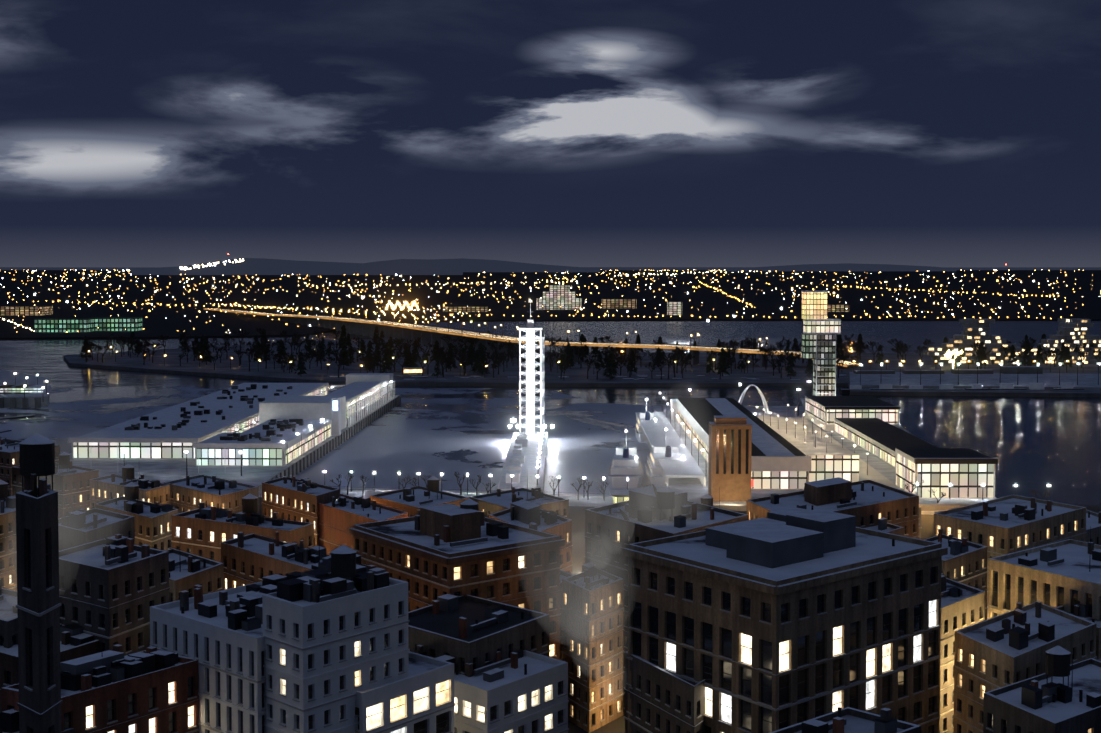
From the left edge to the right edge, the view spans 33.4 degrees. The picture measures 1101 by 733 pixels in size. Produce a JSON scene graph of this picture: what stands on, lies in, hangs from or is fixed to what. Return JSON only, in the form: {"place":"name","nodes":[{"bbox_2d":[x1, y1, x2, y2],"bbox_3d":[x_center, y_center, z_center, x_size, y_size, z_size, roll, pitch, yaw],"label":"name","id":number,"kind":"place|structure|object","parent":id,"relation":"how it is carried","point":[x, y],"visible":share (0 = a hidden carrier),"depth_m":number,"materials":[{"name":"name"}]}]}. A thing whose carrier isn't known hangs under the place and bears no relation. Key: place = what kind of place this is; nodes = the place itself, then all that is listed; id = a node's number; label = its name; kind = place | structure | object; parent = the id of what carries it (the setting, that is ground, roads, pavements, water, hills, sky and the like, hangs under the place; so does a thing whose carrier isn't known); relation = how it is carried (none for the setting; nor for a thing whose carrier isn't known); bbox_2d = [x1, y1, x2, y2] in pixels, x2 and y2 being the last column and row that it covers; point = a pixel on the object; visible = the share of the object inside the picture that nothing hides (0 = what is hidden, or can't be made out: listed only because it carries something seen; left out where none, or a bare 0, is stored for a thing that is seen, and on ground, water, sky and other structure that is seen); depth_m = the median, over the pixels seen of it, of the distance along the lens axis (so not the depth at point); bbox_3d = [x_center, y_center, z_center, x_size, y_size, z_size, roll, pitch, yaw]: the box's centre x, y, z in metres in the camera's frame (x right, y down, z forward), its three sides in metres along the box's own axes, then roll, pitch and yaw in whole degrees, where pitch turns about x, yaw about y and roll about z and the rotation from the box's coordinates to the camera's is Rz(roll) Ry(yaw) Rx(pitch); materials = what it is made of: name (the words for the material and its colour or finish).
{"place":"outdoors","nodes":[
{"label":"outdoors","id":0,"kind":"place"},
{"bbox_2d":[0,588,16,616],"bbox_3d":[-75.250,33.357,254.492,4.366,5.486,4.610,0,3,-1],"label":"steam","id":1,"kind":"object","parent":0,"point":[7,606],"visible":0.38,"depth_m":256.27,"materials":[{"name":"grey"}]},
{"bbox_2d":[0,370,50,432],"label":"quay","id":2,"kind":"structure","parent":0,"point":[22,390],"depth_m":1090.84,"materials":[{"name":"concrete"}]},
{"bbox_2d":[0,285,849,331],"bbox_3d":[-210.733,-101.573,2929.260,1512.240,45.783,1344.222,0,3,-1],"label":"shore buildings","id":3,"kind":"structure","parent":0,"point":[555,297],"depth_m":3064.77,"materials":[{"name":"white glass"}]},
{"bbox_2d":[0,433,1100,732],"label":"city buildings","id":4,"kind":"structure","parent":0,"point":[200,603],"depth_m":258.34,"materials":[{"name":"stone"}]},
{"bbox_2d":[0,527,16,609],"bbox_3d":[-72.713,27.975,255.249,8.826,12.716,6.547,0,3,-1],"label":"steam","id":5,"kind":"object","parent":4,"relation":"on","point":[10,575],"visible":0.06,"depth_m":256.59,"materials":[{"name":"grey"}]},
{"bbox_2d":[5,461,90,578],"bbox_3d":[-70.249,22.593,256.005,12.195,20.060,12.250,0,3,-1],"label":"steam","id":6,"kind":"object","parent":4,"relation":"attached to","point":[65,511],"visible":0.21,"depth_m":254.95,"materials":[{"name":"grey"}]},
{"bbox_2d":[39,425,129,554],"bbox_3d":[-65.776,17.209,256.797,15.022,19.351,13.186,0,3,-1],"label":"steam","id":7,"kind":"object","parent":4,"relation":"on","point":[85,493],"visible":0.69,"depth_m":262.04,"materials":[{"name":"grey"}]},
{"bbox_2d":[517,436,632,647],"bbox_3d":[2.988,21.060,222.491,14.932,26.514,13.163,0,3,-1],"label":"steam","id":8,"kind":"object","parent":4,"relation":"on","point":[580,557],"visible":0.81,"depth_m":226.84,"materials":[{"name":"grey"}]},
{"bbox_2d":[543,528,632,641],"bbox_3d":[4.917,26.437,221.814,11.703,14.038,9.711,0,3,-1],"label":"steam","id":9,"kind":"object","parent":4,"relation":"on","point":[585,581],"visible":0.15,"depth_m":219.56,"materials":[{"name":"grey"}]},
{"bbox_2d":[565,580,629,677],"bbox_3d":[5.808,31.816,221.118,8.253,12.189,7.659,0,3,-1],"label":"steam","id":10,"kind":"object","parent":4,"relation":"on","point":[598,623],"visible":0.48,"depth_m":222.65,"materials":[{"name":"grey"}]},
{"bbox_2d":[587,533,613,568],"bbox_3d":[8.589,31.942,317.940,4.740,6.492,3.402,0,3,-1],"label":"steam","id":11,"kind":"object","parent":4,"relation":"on","point":[606,543],"depth_m":318.83,"materials":[{"name":"grey"}]},
{"bbox_2d":[594,650,627,701],"bbox_3d":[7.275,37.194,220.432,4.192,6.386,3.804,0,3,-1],"label":"steam","id":12,"kind":"object","parent":4,"relation":"on","point":[607,671],"visible":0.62,"depth_m":221.65,"materials":[{"name":"grey"}]},
{"bbox_2d":[600,512,628,551],"bbox_3d":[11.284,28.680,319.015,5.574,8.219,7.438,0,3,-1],"label":"steam","id":13,"kind":"object","parent":4,"relation":"attached to","point":[613,532],"depth_m":316.92,"materials":[{"name":"grey"}]},
{"bbox_2d":[617,477,660,541],"bbox_3d":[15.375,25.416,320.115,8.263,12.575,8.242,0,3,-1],"label":"steam","id":14,"kind":"object","parent":4,"relation":"on","point":[638,502],"visible":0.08,"depth_m":319.14,"materials":[{"name":"grey"}]},
{"bbox_2d":[618,454,682,523],"bbox_3d":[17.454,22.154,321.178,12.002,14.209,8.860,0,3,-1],"label":"steam","id":15,"kind":"object","parent":4,"relation":"attached to","point":[625,515],"visible":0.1,"depth_m":319.06,"materials":[{"name":"grey"}]},
{"bbox_2d":[632,412,696,522],"bbox_3d":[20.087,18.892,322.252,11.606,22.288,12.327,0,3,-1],"label":"steam","id":16,"kind":"object","parent":4,"relation":"on","point":[667,480],"visible":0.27,"depth_m":321.39,"materials":[{"name":"grey"}]},
{"bbox_2d":[651,385,716,518],"bbox_3d":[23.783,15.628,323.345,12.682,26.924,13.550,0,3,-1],"label":"steam","id":17,"kind":"object","parent":4,"relation":"attached to","point":[683,461],"visible":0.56,"depth_m":326.89,"materials":[{"name":"grey"}]},
{"bbox_2d":[0,270,1100,338],"bbox_3d":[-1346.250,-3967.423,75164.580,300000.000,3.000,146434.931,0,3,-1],"label":"land","id":18,"kind":"structure","parent":0,"point":[702,301],"depth_m":5036.26,"materials":[{"name":"black"}]},
{"bbox_2d":[0,253,1100,332],"bbox_3d":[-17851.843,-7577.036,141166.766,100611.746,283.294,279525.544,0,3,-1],"label":"city lights","id":19,"kind":"object","parent":18,"relation":"on","point":[198,266],"visible":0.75,"depth_m":6272.95},
{"bbox_2d":[0,321,1100,505],"bbox_3d":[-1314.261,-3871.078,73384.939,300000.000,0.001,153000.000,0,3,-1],"label":"river","id":20,"kind":"structure","parent":0,"point":[1037,444],"depth_m":1221.76,"materials":[{"name":"liquid"}]},
{"bbox_2d":[0,382,652,495],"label":"snowy ice","id":21,"kind":"structure","parent":20,"relation":"on","point":[436,432],"depth_m":913.89,"materials":[{"name":"white snow"}]},
{"bbox_2d":[68,373,400,490],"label":"pier terminal building","id":22,"kind":"structure","parent":21,"relation":"on","point":[255,434],"depth_m":773.37,"materials":[{"name":"concrete"}]},
{"bbox_2d":[498,300,553,492],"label":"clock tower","id":23,"kind":"structure","parent":21,"relation":"on","point":[527,453],"depth_m":841.42,"materials":[{"name":"metal"}]},
{"bbox_2d":[608,399,684,487],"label":"ships","id":24,"kind":"object","parent":21,"relation":"on","point":[625,459],"visible":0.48,"depth_m":690.78,"materials":[{"name":"white metal"}]},
{"bbox_2d":[204,303,858,366],"bbox_3d":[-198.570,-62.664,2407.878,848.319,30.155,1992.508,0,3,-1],"label":"bridge","id":25,"kind":"structure","parent":20,"relation":"on","point":[394,330],"depth_m":1895.65,"materials":[{"name":"brown"}]},
{"bbox_2d":[63,339,1100,396],"bbox_3d":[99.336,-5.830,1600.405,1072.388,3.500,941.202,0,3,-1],"label":"peninsula","id":26,"kind":"object","parent":20,"relation":"on","point":[576,374],"visible":0.42,"depth_m":1402.09,"materials":[{"name":"soil"}]},
{"bbox_2d":[79,325,1100,379],"bbox_3d":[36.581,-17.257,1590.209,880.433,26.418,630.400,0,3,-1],"label":"trees","id":27,"kind":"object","parent":26,"relation":"on","point":[479,357],"visible":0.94,"depth_m":1447.91,"materials":[{"name":"grey plant"}]},
{"bbox_2d":[922,318,1100,363],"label":"habitat","id":28,"kind":"object","parent":26,"relation":"on","point":[1071,333],"visible":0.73,"depth_m":1500.67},
{"bbox_2d":[636,291,997,510],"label":"waterfront building complex","id":29,"kind":"structure","parent":20,"relation":"on","point":[824,432],"depth_m":685.16,"materials":[{"name":"concrete"}]},
{"bbox_2d":[0,258,1100,274],"bbox_3d":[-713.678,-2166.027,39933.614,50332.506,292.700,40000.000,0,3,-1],"label":"mountains","id":30,"kind":"structure","parent":0,"point":[265,266],"depth_m":31915.59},
{"bbox_2d":[0,0,1100,266],"label":"sky","id":31,"kind":"structure","parent":0,"point":[134,133],"materials":[{"name":"blue"}]},
{"bbox_2d":[259,470,1050,514],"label":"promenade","id":32,"kind":"structure","parent":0,"point":[582,501],"depth_m":622.38,"materials":[{"name":"grey concrete"}]},
{"bbox_2d":[259,492,1100,732],"bbox_3d":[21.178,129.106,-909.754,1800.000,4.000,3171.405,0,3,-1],"label":"street","id":33,"kind":"structure","parent":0,"point":[617,725],"depth_m":533.16,"materials":[{"name":"grey asphalt"}]},
{"bbox_2d":[840,360,1100,393],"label":"quay","id":34,"kind":"structure","parent":0,"point":[1017,377],"depth_m":1254.07,"materials":[{"name":"concrete"}]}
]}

